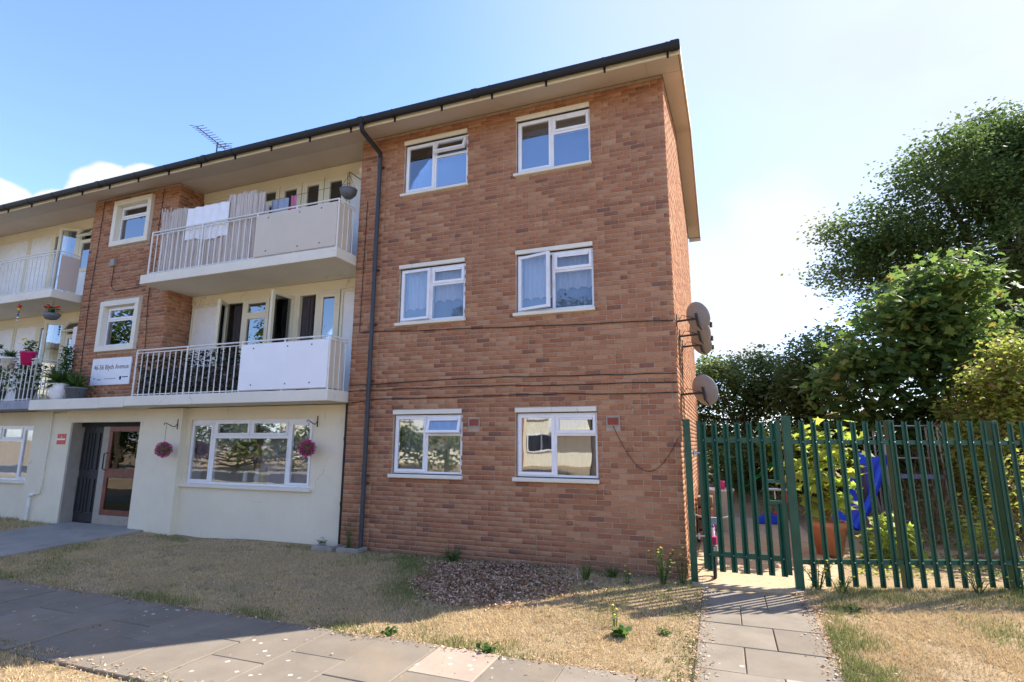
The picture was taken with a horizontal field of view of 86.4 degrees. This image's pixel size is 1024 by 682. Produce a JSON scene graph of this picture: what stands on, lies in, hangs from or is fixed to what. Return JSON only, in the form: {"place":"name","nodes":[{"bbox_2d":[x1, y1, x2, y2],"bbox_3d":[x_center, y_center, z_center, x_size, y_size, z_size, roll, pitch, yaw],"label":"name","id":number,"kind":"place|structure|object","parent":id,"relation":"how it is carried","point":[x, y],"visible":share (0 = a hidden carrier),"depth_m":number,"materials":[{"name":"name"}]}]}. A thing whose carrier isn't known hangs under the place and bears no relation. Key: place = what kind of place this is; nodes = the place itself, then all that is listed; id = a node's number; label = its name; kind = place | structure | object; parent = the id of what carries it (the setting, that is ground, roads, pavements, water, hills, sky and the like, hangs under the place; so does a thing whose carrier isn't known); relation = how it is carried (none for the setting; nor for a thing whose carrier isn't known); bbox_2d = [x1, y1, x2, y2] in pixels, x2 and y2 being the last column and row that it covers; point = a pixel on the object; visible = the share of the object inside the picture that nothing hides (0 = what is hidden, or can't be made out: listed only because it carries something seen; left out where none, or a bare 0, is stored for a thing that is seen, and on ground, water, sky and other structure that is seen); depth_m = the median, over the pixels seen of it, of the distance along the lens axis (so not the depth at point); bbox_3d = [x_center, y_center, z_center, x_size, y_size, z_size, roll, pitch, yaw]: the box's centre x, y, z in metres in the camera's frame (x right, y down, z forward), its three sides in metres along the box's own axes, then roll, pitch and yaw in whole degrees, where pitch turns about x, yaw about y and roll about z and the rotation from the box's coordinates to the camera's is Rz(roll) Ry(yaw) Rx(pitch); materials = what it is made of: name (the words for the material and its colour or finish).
{"place":"outdoors","nodes":[
{"label":"outdoors","id":0,"kind":"place"},
{"bbox_2d":[0,522,142,556],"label":"entrance path","id":1,"kind":"structure","parent":0,"point":[14,542],"depth_m":10.29,"materials":[{"name":"concrete"}]},
{"bbox_2d":[0,636,178,681],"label":"verge grass","id":2,"kind":"structure","parent":0,"point":[25,661],"depth_m":4.49,"materials":[{"name":"plant"}]},
{"bbox_2d":[0,450,1023,681],"bbox_3d":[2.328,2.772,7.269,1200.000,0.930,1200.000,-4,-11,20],"label":"ground","id":3,"kind":"structure","parent":0,"point":[916,579],"depth_m":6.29,"materials":[{"name":"plant"}]},
{"bbox_2d":[0,517,55,530],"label":"lawn grass","id":4,"kind":"structure","parent":3,"relation":"on","point":[9,521],"depth_m":11.68,"materials":[{"name":"plant"}]},
{"bbox_2d":[311,543,342,551],"bbox_3d":[-3.077,3.485,9.052,0.400,0.190,0.300,-4,-11,20],"label":"gully surround","id":5,"kind":"object","parent":3,"relation":"on","point":[321,547],"visible":0.49,"depth_m":8.94,"materials":[{"name":"concrete"}]},
{"bbox_2d":[0,579,669,681],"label":"footpath","id":6,"kind":"structure","parent":3,"relation":"on","point":[150,637],"depth_m":4.88,"materials":[{"name":"concrete"}]},
{"bbox_2d":[0,537,1023,681],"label":"leaf litter","id":7,"kind":"object","parent":6,"relation":"on","point":[677,680],"visible":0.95,"depth_m":5.18,"materials":[{"name":"brown plant"}]},
{"bbox_2d":[343,514,356,547],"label":"wall weed","id":8,"kind":"object","parent":3,"relation":"on","point":[348,544],"depth_m":8.99,"materials":[{"name":"green plant"}]},
{"bbox_2d":[0,38,700,578],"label":"apartment block","id":9,"kind":"structure","parent":3,"relation":"on","point":[620,206],"depth_m":9.59,"materials":[{"name":"brick"}]},
{"bbox_2d":[0,365,14,400],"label":"balcony shrub","id":10,"kind":"object","parent":9,"relation":"on","point":[1,391],"visible":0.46,"depth_m":12.87,"materials":[{"name":"green plant"}]},
{"bbox_2d":[0,349,19,368],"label":"flower pot","id":11,"kind":"object","parent":9,"relation":"on","point":[10,359],"visible":0.94,"depth_m":12.41,"materials":[{"name":"white plastic"}]},
{"bbox_2d":[0,426,33,483],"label":"window","id":12,"kind":"structure","parent":9,"relation":"in","point":[15,441],"depth_m":12.94,"materials":[{"name":"white plastic"}]},
{"bbox_2d":[0,361,53,400],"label":"balcony shrub","id":13,"kind":"object","parent":9,"relation":"on","point":[15,374],"visible":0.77,"depth_m":12.39,"materials":[{"name":"green plant"}]},
{"bbox_2d":[19,338,38,365],"bbox_3d":[-10.872,0.240,12.284,0.347,0.608,0.334,0,-10,0],"label":"flower pot","id":14,"kind":"object","parent":9,"relation":"hanging from","point":[26,356],"visible":1,"depth_m":12.20,"materials":[{"name":"plastic"}]},
{"bbox_2d":[42,301,60,319],"bbox_3d":[-10.469,-0.722,12.413,0.350,0.510,0.348,-4,-11,20],"label":"hanging basket","id":15,"kind":"object","parent":9,"relation":"hanging from","point":[50,315],"visible":1,"depth_m":12.32,"materials":[{"name":"grey plastic"}]},
{"bbox_2d":[40,366,84,398],"bbox_3d":[-9.927,0.900,12.037,0.844,0.816,0.834,8,-13,-37],"label":"urn planter","id":16,"kind":"object","parent":9,"relation":"on","point":[55,389],"visible":0.73,"depth_m":11.83,"materials":[{"name":"ceramic"}]},
{"bbox_2d":[55,344,74,374],"bbox_3d":[-10.114,0.707,12.319,0.433,1.298,0.438,4,-11,-18],"label":"tall shrub pot","id":17,"kind":"object","parent":9,"relation":"on","point":[67,355],"visible":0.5,"depth_m":12.36,"materials":[{"name":"green plant"}]},
{"bbox_2d":[56,255,80,292],"bbox_3d":[-10.344,-1.561,12.715,0.005,0.810,0.400,-4,-11,20],"label":"reed screen","id":18,"kind":"object","parent":9,"relation":"attached to","point":[68,273],"visible":1,"depth_m":12.71,"materials":[{"name":"wicker"}]},
{"bbox_2d":[59,371,91,398],"bbox_3d":[-9.435,0.926,11.819,0.688,0.691,0.687,5,-11,-23],"label":"planter","id":19,"kind":"object","parent":9,"relation":"on","point":[78,391],"visible":0.88,"depth_m":11.69,"materials":[{"name":"grey plastic"}]},
{"bbox_2d":[80,201,105,371],"bbox_3d":[-9.764,-1.029,12.637,0.112,4.720,0.012,-4,-11,20],"label":"drainpipe","id":20,"kind":"object","parent":9,"relation":"attached to","point":[91,287],"visible":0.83,"depth_m":12.69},
{"bbox_2d":[89,356,132,385],"bbox_3d":[-8.795,0.664,11.944,1.260,0.595,0.027,-4,-11,20],"label":"name board","id":21,"kind":"object","parent":9,"relation":"attached to","point":[111,371],"visible":1,"depth_m":11.92,"materials":[{"name":"metal"}]},
{"bbox_2d":[94,297,142,352],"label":"window","id":22,"kind":"structure","parent":9,"relation":"in","point":[118,320],"depth_m":12.18,"materials":[{"name":"paint"}]},
{"bbox_2d":[97,426,139,526],"bbox_3d":[-8.257,2.838,11.506,1.144,2.045,0.133,-4,-11,20],"label":"door","id":23,"kind":"structure","parent":9,"relation":"in","point":[114,508],"depth_m":11.57,"materials":[{"name":"brown wood"}]},
{"bbox_2d":[108,193,155,247],"bbox_3d":[-8.718,-2.745,12.657,1.260,1.120,0.315,-4,-11,20],"label":"window","id":24,"kind":"structure","parent":9,"relation":"in","point":[132,218],"depth_m":12.63,"materials":[{"name":"paint"}]},
{"bbox_2d":[135,347,240,395],"bbox_3d":[-6.237,0.611,10.499,2.850,0.916,0.216,-4,-11,20],"label":"ivy screen","id":25,"kind":"object","parent":9,"relation":"on","point":[199,378],"visible":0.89,"depth_m":10.46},
{"bbox_2d":[156,189,265,271],"bbox_3d":[-6.134,-2.196,10.996,2.857,1.487,0.024,-4,-11,20],"label":"reed screen","id":26,"kind":"object","parent":9,"relation":"on","point":[246,203],"visible":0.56,"depth_m":10.84,"materials":[{"name":"wicker"}]},
{"bbox_2d":[184,201,229,240],"bbox_3d":[-6.161,-2.400,11.012,1.140,0.747,0.039,-4,-11,20],"label":"bed sheet","id":27,"kind":"object","parent":26,"relation":"hanging from","point":[209,213],"visible":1,"depth_m":11.01,"materials":[{"name":"fabric"}]},
{"bbox_2d":[190,125,232,151],"bbox_3d":[-7.510,-4.444,13.508,0.408,1.570,1.084,-1,-11,7],"label":"tv aerial","id":28,"kind":"object","parent":9,"relation":"on","point":[217,147],"visible":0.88,"depth_m":13.73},
{"bbox_2d":[226,305,242,392],"bbox_3d":[-6.012,0.213,11.797,0.250,2.000,0.089,-4,-11,20],"label":"curtain","id":29,"kind":"object","parent":9,"relation":"hanging from","point":[237,324],"visible":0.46,"depth_m":11.87,"materials":[{"name":"fabric"}]},
{"bbox_2d":[178,418,313,491],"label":"window","id":30,"kind":"structure","parent":9,"relation":"in","point":[267,453],"depth_m":10.40,"materials":[{"name":"white plastic"}]},
{"bbox_2d":[297,296,313,389],"bbox_3d":[-4.196,0.083,11.054,0.280,2.000,0.104,-4,-11,20],"label":"curtain","id":31,"kind":"object","parent":9,"relation":"hanging from","point":[308,310],"visible":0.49,"depth_m":11.13,"materials":[{"name":"fabric"}]},
{"bbox_2d":[265,183,349,201],"bbox_3d":[-5.221,-2.778,11.003,4.750,0.068,0.007,-4,-11,20],"label":"washing line","id":32,"kind":"object","parent":9,"relation":"attached to","point":[307,192],"visible":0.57,"depth_m":10.52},
{"bbox_2d":[271,198,288,212],"bbox_3d":[-4.577,-2.594,10.720,0.430,0.420,0.036,-4,-11,20],"label":"towel","id":33,"kind":"object","parent":32,"relation":"hanging from","point":[280,203],"visible":0.52,"depth_m":10.73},
{"bbox_2d":[339,172,360,199],"bbox_3d":[-3.069,-3.009,10.666,0.340,0.588,0.621,-9,-14,40],"label":"hanging basket","id":34,"kind":"object","parent":9,"relation":"hanging from","point":[349,192],"visible":0.97,"depth_m":10.44,"materials":[{"name":"grey plastic"}]},
{"bbox_2d":[406,272,434,310],"bbox_3d":[-1.623,-0.893,9.653,0.570,0.710,0.036,-4,-11,20],"label":"net curtain","id":35,"kind":"object","parent":9,"relation":"hanging from","point":[416,297],"visible":0.62,"depth_m":9.68,"materials":[{"name":"fabric"}]},
{"bbox_2d":[394,257,465,326],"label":"window","id":36,"kind":"structure","parent":9,"relation":"in","point":[449,265],"depth_m":9.39,"materials":[{"name":"paint"}]},
{"bbox_2d":[400,419,460,474],"bbox_3d":[-1.326,1.730,9.094,1.218,0.970,0.058,-4,-11,20],"label":"window glass","id":37,"kind":"object","parent":9,"relation":"hanging from","point":[444,453],"visible":0.64,"depth_m":9.10,"materials":[{"name":"glass"}]},
{"bbox_2d":[400,128,467,197],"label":"window","id":38,"kind":"structure","parent":9,"relation":"in","point":[423,159],"depth_m":9.88,"materials":[{"name":"paint"}]},
{"bbox_2d":[406,287,462,317],"bbox_3d":[-1.318,-0.804,9.557,1.218,0.957,0.011,-4,-11,20],"label":"roller blind","id":39,"kind":"object","parent":9,"relation":"attached to","point":[448,308],"visible":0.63,"depth_m":9.46,"materials":[{"name":"fabric"}]},
{"bbox_2d":[419,145,466,187],"bbox_3d":[-1.309,-3.114,9.984,1.218,0.850,0.011,-4,-11,20],"label":"roller blind","id":40,"kind":"object","parent":9,"relation":"attached to","point":[451,170],"visible":0.32,"depth_m":9.91,"materials":[{"name":"fabric"}]},
{"bbox_2d":[435,269,463,302],"bbox_3d":[-1.054,-0.979,9.449,0.608,0.610,0.036,-4,-11,20],"label":"net curtain","id":41,"kind":"object","parent":9,"relation":"hanging from","point":[449,292],"visible":0.66,"depth_m":9.46,"materials":[{"name":"fabric"}]},
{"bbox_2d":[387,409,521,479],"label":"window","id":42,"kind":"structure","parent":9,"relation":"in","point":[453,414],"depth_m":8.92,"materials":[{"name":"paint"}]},
{"bbox_2d":[348,373,673,385],"bbox_3d":[-0.280,0.598,8.666,5.590,0.062,0.012,-4,-11,20],"label":"cable","id":43,"kind":"object","parent":9,"relation":"attached to","point":[523,376],"visible":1,"depth_m":8.48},
{"bbox_2d":[348,382,677,391],"bbox_3d":[-0.281,0.724,8.643,5.590,0.066,0.012,-4,-11,20],"label":"cable","id":44,"kind":"object","parent":9,"relation":"attached to","point":[529,385],"visible":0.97,"depth_m":8.42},
{"bbox_2d":[352,392,677,402],"bbox_3d":[-0.240,0.885,8.597,5.501,0.072,0.012,-4,-11,20],"label":"cable","id":45,"kind":"object","parent":9,"relation":"attached to","point":[520,394],"visible":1,"depth_m":8.44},
{"bbox_2d":[359,201,672,332],"bbox_3d":[-0.204,-1.449,9.018,5.404,2.696,0.012,-4,-11,20],"label":"cable","id":46,"kind":"object","parent":9,"relation":"attached to","point":[480,327],"visible":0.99,"depth_m":8.99,"materials":[{"name":"plastic"}]},
{"bbox_2d":[523,256,552,299],"bbox_3d":[0.432,-1.027,8.883,0.569,0.710,0.036,-4,-11,20],"label":"net curtain","id":47,"kind":"object","parent":9,"relation":"hanging from","point":[534,277],"visible":0.71,"depth_m":8.90,"materials":[{"name":"fabric"}]},
{"bbox_2d":[513,102,591,176],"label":"window","id":48,"kind":"structure","parent":9,"relation":"in","point":[552,121],"depth_m":9.08,"materials":[{"name":"paint"}]},
{"bbox_2d":[513,241,594,316],"bbox_3d":[0.660,-0.963,8.646,1.329,1.103,0.331,-4,-11,20],"label":"window","id":49,"kind":"structure","parent":9,"relation":"in","point":[567,250],"depth_m":8.60,"materials":[{"name":"paint"}]},
{"bbox_2d":[523,120,588,168],"bbox_3d":[0.746,-3.248,9.214,1.215,0.850,0.011,-4,-11,20],"label":"window pane","id":50,"kind":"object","parent":9,"relation":"attached to","point":[571,147],"visible":0.66,"depth_m":9.22,"materials":[{"name":"glass"}]},
{"bbox_2d":[512,406,599,483],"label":"window","id":51,"kind":"structure","parent":9,"relation":"in","point":[584,412],"depth_m":8.16,"materials":[{"name":"paint"}]},
{"bbox_2d":[523,256,591,309],"bbox_3d":[0.737,-0.938,8.787,1.215,0.957,0.011,-4,-11,20],"label":"roller blind","id":52,"kind":"object","parent":9,"relation":"attached to","point":[580,296],"visible":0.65,"depth_m":8.68,"materials":[{"name":"fabric"}]},
{"bbox_2d":[523,418,598,478],"bbox_3d":[0.729,1.596,8.324,1.215,0.970,0.058,-4,-11,20],"label":"window glass","id":53,"kind":"object","parent":9,"relation":"hanging from","point":[576,455],"visible":0.71,"depth_m":8.32,"materials":[{"name":"glass"}]},
{"bbox_2d":[557,253,591,290],"bbox_3d":[1.000,-1.113,8.680,0.606,0.610,0.036,-4,-11,20],"label":"net curtain","id":54,"kind":"object","parent":9,"relation":"hanging from","point":[575,279],"visible":0.66,"depth_m":8.68,"materials":[{"name":"fabric"}]},
{"bbox_2d":[677,327,688,540],"bbox_3d":[2.490,1.362,7.925,0.012,3.200,0.109,-4,-11,20],"label":"cable","id":55,"kind":"object","parent":9,"relation":"attached to","point":[683,434],"visible":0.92,"depth_m":7.93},
{"bbox_2d":[676,302,711,330],"bbox_3d":[2.731,-0.346,8.183,0.510,0.416,0.413,-4,-11,20],"label":"satellite dish","id":56,"kind":"object","parent":9,"relation":"attached to","point":[698,316],"visible":0.98,"depth_m":8.06,"materials":[{"name":"metal"}]},
{"bbox_2d":[679,326,712,344],"bbox_3d":[2.943,-0.126,8.713,0.509,0.391,0.411,-4,-11,20],"label":"satellite dish","id":57,"kind":"object","parent":9,"relation":"attached to","point":[705,336],"visible":0.75,"depth_m":8.60,"materials":[{"name":"metal"}]},
{"bbox_2d":[682,337,713,354],"bbox_3d":[3.138,0.045,9.201,0.509,0.380,0.419,-4,-11,20],"label":"satellite dish","id":58,"kind":"object","parent":9,"relation":"attached to","point":[707,348],"visible":0.62,"depth_m":9.11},
{"bbox_2d":[680,374,718,405],"bbox_3d":[2.802,0.742,8.137,0.542,0.446,0.422,-4,-11,20],"label":"satellite dish","id":59,"kind":"object","parent":9,"relation":"attached to","point":[705,390],"visible":0.97,"depth_m":8.00,"materials":[{"name":"metal"}]},
{"bbox_2d":[336,545,366,554],"bbox_3d":[-2.613,3.453,8.868,0.420,0.190,0.260,-4,-11,20],"label":"gully surround","id":60,"kind":"object","parent":3,"relation":"on","point":[341,549],"visible":0.45,"depth_m":8.77,"materials":[{"name":"concrete"}]},
{"bbox_2d":[380,623,397,636],"bbox_3d":[-1.196,2.834,5.297,0.182,0.142,0.152,3,-11,-12],"label":"dock rosette","id":61,"kind":"object","parent":3,"relation":"on","point":[388,632],"visible":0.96,"depth_m":5.28,"materials":[{"name":"green plant"}]},
{"bbox_2d":[441,548,461,561],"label":"grass tuft","id":62,"kind":"object","parent":3,"relation":"on","point":[448,556],"visible":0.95,"depth_m":8.16,"materials":[{"name":"green plant"}]},
{"bbox_2d":[476,642,497,653],"bbox_3d":[-0.216,2.757,4.879,0.191,0.132,0.166,7,-12,-31],"label":"dock rosette","id":63,"kind":"object","parent":3,"relation":"on","point":[487,649],"visible":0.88,"depth_m":4.87,"materials":[{"name":"green plant"}]},
{"bbox_2d":[401,559,606,609],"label":"wood chips","id":64,"kind":"object","parent":3,"relation":"on","point":[459,568],"visible":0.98,"depth_m":6.97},
{"bbox_2d":[575,562,593,580],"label":"grass tuft","id":65,"kind":"object","parent":3,"relation":"on","point":[585,577],"visible":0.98,"depth_m":7.14,"materials":[{"name":"green plant"}]},
{"bbox_2d":[609,623,631,639],"bbox_3d":[1.044,2.818,5.259,0.220,0.155,0.237,-4,-11,20],"label":"dock rosette","id":66,"kind":"object","parent":3,"relation":"on","point":[620,631],"visible":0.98,"depth_m":5.24,"materials":[{"name":"green plant"}]},
{"bbox_2d":[644,545,681,584],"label":"ragwort","id":67,"kind":"object","parent":3,"relation":"on","point":[661,576],"visible":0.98,"depth_m":6.98,"materials":[{"name":"green plant"}]},
{"bbox_2d":[671,547,689,584],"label":"ragwort","id":68,"kind":"object","parent":3,"relation":"on","point":[682,566],"visible":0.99,"depth_m":6.97,"materials":[{"name":"green plant"}]},
{"bbox_2d":[697,495,714,540],"bbox_3d":[3.611,3.284,10.133,0.270,0.770,0.450,-4,-11,20],"label":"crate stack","id":69,"kind":"object","parent":3,"relation":"on","point":[699,512],"visible":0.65,"depth_m":9.97,"materials":[{"name":"wood"}]},
{"bbox_2d":[695,342,805,491],"bbox_3d":[5.790,2.560,17.560,7.645,4.933,4.888,-4,-11,20],"label":"hedge shrub","id":70,"kind":"object","parent":3,"relation":"on","point":[731,371],"visible":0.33,"depth_m":16.44,"materials":[{"name":"green plant"}]},
{"bbox_2d":[758,479,805,519],"bbox_3d":[6.402,3.758,13.011,1.088,0.937,1.001,1,-10,-3],"label":"garden shrub","id":71,"kind":"object","parent":3,"relation":"on","point":[773,509],"visible":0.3,"depth_m":12.94,"materials":[{"name":"green plant"}]},
{"bbox_2d":[742,312,872,489],"bbox_3d":[8.636,1.859,15.624,4.123,5.159,3.587,7,-12,-33],"label":"elder shrub","id":72,"kind":"object","parent":3,"relation":"on","point":[792,401],"visible":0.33,"depth_m":14.98,"materials":[{"name":"green plant"}]},
{"bbox_2d":[754,415,878,499],"bbox_3d":[7.662,3.044,13.684,1.738,2.328,2.982,9,-14,-41],"label":"maple sapling","id":73,"kind":"object","parent":3,"relation":"on","point":[809,454],"visible":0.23,"depth_m":13.83,"materials":[{"name":"green plant"}]},
{"bbox_2d":[803,558,834,589],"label":"ragwort","id":74,"kind":"object","parent":3,"relation":"on","point":[822,580],"visible":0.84,"depth_m":6.68,"materials":[{"name":"green plant"}]},
{"bbox_2d":[770,412,874,556],"bbox_3d":[5.071,2.308,8.916,1.560,2.277,1.196,-4,-11,20],"label":"potted plant","id":75,"kind":"object","parent":3,"relation":"on","point":[827,505],"visible":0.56,"depth_m":8.82,"materials":[{"name":"green plant"}]},
{"bbox_2d":[824,570,854,594],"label":"ragwort","id":76,"kind":"object","parent":3,"relation":"on","point":[848,583],"visible":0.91,"depth_m":6.46,"materials":[{"name":"green plant"}]},
{"bbox_2d":[707,419,1017,499],"bbox_3d":[10.425,2.349,14.443,10.848,4.467,5.124,-4,-11,20],"label":"bramble thicket","id":77,"kind":"object","parent":3,"relation":"on","point":[745,462],"visible":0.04,"depth_m":14.59,"materials":[{"name":"green plant"}]},
{"bbox_2d":[831,437,908,532],"bbox_3d":[7.105,2.873,10.954,1.451,1.874,0.585,3,-11,-17],"label":"plastic slide","id":78,"kind":"object","parent":3,"relation":"on","point":[877,481],"visible":0.32,"depth_m":10.86,"materials":[{"name":"plastic"}]},
{"bbox_2d":[860,464,867,500],"bbox_3d":[6.969,2.869,10.845,0.160,0.830,0.053,-4,-11,20],"label":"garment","id":79,"kind":"object","parent":78,"relation":"hanging from","point":[864,483],"visible":0.41,"depth_m":10.84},
{"bbox_2d":[846,565,932,577],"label":"ground cover","id":80,"kind":"object","parent":3,"relation":"on","point":[888,570],"visible":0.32,"depth_m":7.58,"materials":[{"name":"green plant"}]},
{"bbox_2d":[855,511,928,565],"bbox_3d":[5.805,3.034,8.365,0.941,0.818,0.890,-4,-11,20],"label":"vine plant","id":81,"kind":"object","parent":3,"relation":"on","point":[885,544],"visible":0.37,"depth_m":8.31,"materials":[{"name":"green plant"}]},
{"bbox_2d":[781,96,1023,395],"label":"ash tree","id":82,"kind":"object","parent":3,"relation":"on","point":[985,185],"visible":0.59,"depth_m":19.61,"materials":[{"name":"green plant"}]},
{"bbox_2d":[790,241,1023,507],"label":"maple tree","id":83,"kind":"object","parent":3,"relation":"on","point":[928,303],"visible":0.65,"depth_m":12.34,"materials":[{"name":"green plant"}]},
{"bbox_2d":[792,419,1023,588],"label":"palisade fence","id":84,"kind":"object","parent":3,"relation":"on","point":[1011,562],"visible":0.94,"depth_m":6.88,"materials":[{"name":"metal"}]},
{"bbox_2d":[683,416,804,589],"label":"gate","id":85,"kind":"structure","parent":84,"relation":"attached to","point":[770,557],"depth_m":7.06,"materials":[{"name":"metal"}]},
{"bbox_2d":[800,583,1023,681],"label":"lawn grass","id":86,"kind":"structure","parent":3,"relation":"on","point":[900,601],"depth_m":5.31,"materials":[{"name":"plant"}]},
{"bbox_2d":[908,522,931,566],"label":"lavender bush","id":87,"kind":"object","parent":3,"relation":"on","point":[914,555],"visible":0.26,"depth_m":8.12,"materials":[{"name":"green plant"}]},
{"bbox_2d":[872,425,973,522],"bbox_3d":[8.734,2.863,11.578,1.489,2.123,1.140,-4,-11,20],"label":"play frame","id":88,"kind":"object","parent":3,"relation":"on","point":[930,476],"visible":0.28,"depth_m":11.47,"materials":[{"name":"metal"}]},
{"bbox_2d":[902,479,968,545],"bbox_3d":[7.563,3.077,9.894,1.043,1.194,1.077,-4,-11,20],"label":"garden shrub","id":89,"kind":"object","parent":3,"relation":"on","point":[937,520],"visible":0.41,"depth_m":9.74,"materials":[{"name":"green plant"}]},
{"bbox_2d":[871,435,1016,532],"bbox_3d":[8.728,2.806,11.187,2.645,2.007,2.526,-1,-11,5],"label":"dead brushwood","id":90,"kind":"object","parent":3,"relation":"on","point":[944,492],"visible":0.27,"depth_m":11.04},
{"bbox_2d":[927,329,1023,541],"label":"dogwood shrub","id":91,"kind":"object","parent":3,"relation":"on","point":[1007,385],"visible":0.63,"depth_m":10.22,"materials":[{"name":"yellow plant"}]},
{"bbox_2d":[928,552,1023,576],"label":"ground cover","id":92,"kind":"object","parent":3,"relation":"on","point":[982,569],"visible":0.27,"depth_m":7.82,"materials":[{"name":"green plant"}]},
{"bbox_2d":[962,516,996,553],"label":"sucker plant","id":93,"kind":"object","parent":3,"relation":"on","point":[980,542],"visible":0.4,"depth_m":8.57,"materials":[{"name":"green plant"}]},
{"bbox_2d":[946,492,1015,553],"bbox_3d":[7.918,3.077,9.299,0.962,0.974,0.985,-1,-11,6],"label":"garden shrub","id":94,"kind":"object","parent":3,"relation":"on","point":[991,531],"visible":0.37,"depth_m":9.31,"materials":[{"name":"green plant"}]},
{"bbox_2d":[964,563,997,594],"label":"ragwort","id":95,"kind":"object","parent":3,"relation":"on","point":[976,588],"visible":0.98,"depth_m":6.55,"materials":[{"name":"green plant"}]},
{"bbox_2d":[956,554,1005,559],"bbox_3d":[7.119,3.288,8.238,0.700,0.100,0.120,0,-10,1],"label":"timber sleeper","id":96,"kind":"object","parent":3,"relation":"on","point":[994,556],"visible":0.16,"depth_m":8.19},
{"bbox_2d":[978,433,1023,559],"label":"climbing shrub","id":97,"kind":"object","parent":3,"relation":"on","point":[1010,480],"visible":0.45,"depth_m":8.34,"materials":[{"name":"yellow plant"}]},
{"bbox_2d":[0,0,1023,436],"label":"sky","id":98,"kind":"structure","parent":0,"point":[789,101],"materials":[{"name":"blue"}]},
{"bbox_2d":[692,517,838,594],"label":"patio","id":99,"kind":"structure","parent":0,"point":[778,583],"depth_m":7.57,"materials":[{"name":"concrete"}]},
{"bbox_2d":[695,514,727,578],"bbox_3d":[2.843,2.827,7.663,0.490,0.795,1.200,-4,-11,20],"label":"scooter","id":100,"kind":"object","parent":99,"relation":"on","point":[714,538],"visible":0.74,"depth_m":7.32,"materials":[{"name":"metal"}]},
{"bbox_2d":[709,487,733,531],"bbox_3d":[4.256,3.469,11.236,0.660,0.830,0.653,-4,-11,20],"label":"storage tub","id":101,"kind":"object","parent":99,"relation":"on","point":[724,508],"visible":0.28,"depth_m":10.98,"materials":[{"name":"plastic"}]},
{"bbox_2d":[759,511,777,523],"bbox_3d":[5.728,3.911,12.081,0.594,0.260,0.250,-4,-11,20],"label":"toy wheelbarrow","id":102,"kind":"object","parent":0,"point":[773,518],"visible":0.34,"depth_m":11.99,"materials":[{"name":"blue plastic"}]},
{"bbox_2d":[692,589,845,681],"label":"garden path","id":103,"kind":"structure","parent":0,"point":[784,619],"depth_m":5.06,"materials":[{"name":"concrete"}]},
{"bbox_3d":[-6.785,1.651,10.841,0.016,0.200,0.296,-4,-11,20],"label":"wall bracket","id":104,"kind":"object","parent":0,"visible":0},
{"bbox_2d":[154,424,172,457],"bbox_3d":[-6.820,1.969,10.698,0.330,0.658,0.336,-4,-11,20],"label":"flower ball","id":105,"kind":"object","parent":104,"relation":"hanging from","point":[163,450],"visible":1,"depth_m":10.60,"materials":[{"name":"pink plant"}]},
{"bbox_3d":[-3.592,1.441,9.803,0.016,0.200,0.286,-4,-11,20],"label":"wall bracket","id":106,"kind":"object","parent":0,"visible":0},
{"bbox_2d":[297,425,315,456],"bbox_3d":[-3.627,1.747,9.666,0.332,0.633,0.334,-4,-11,20],"label":"flower ball","id":107,"kind":"object","parent":106,"relation":"hanging from","point":[306,448],"visible":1,"depth_m":9.56,"materials":[{"name":"pink plant"}]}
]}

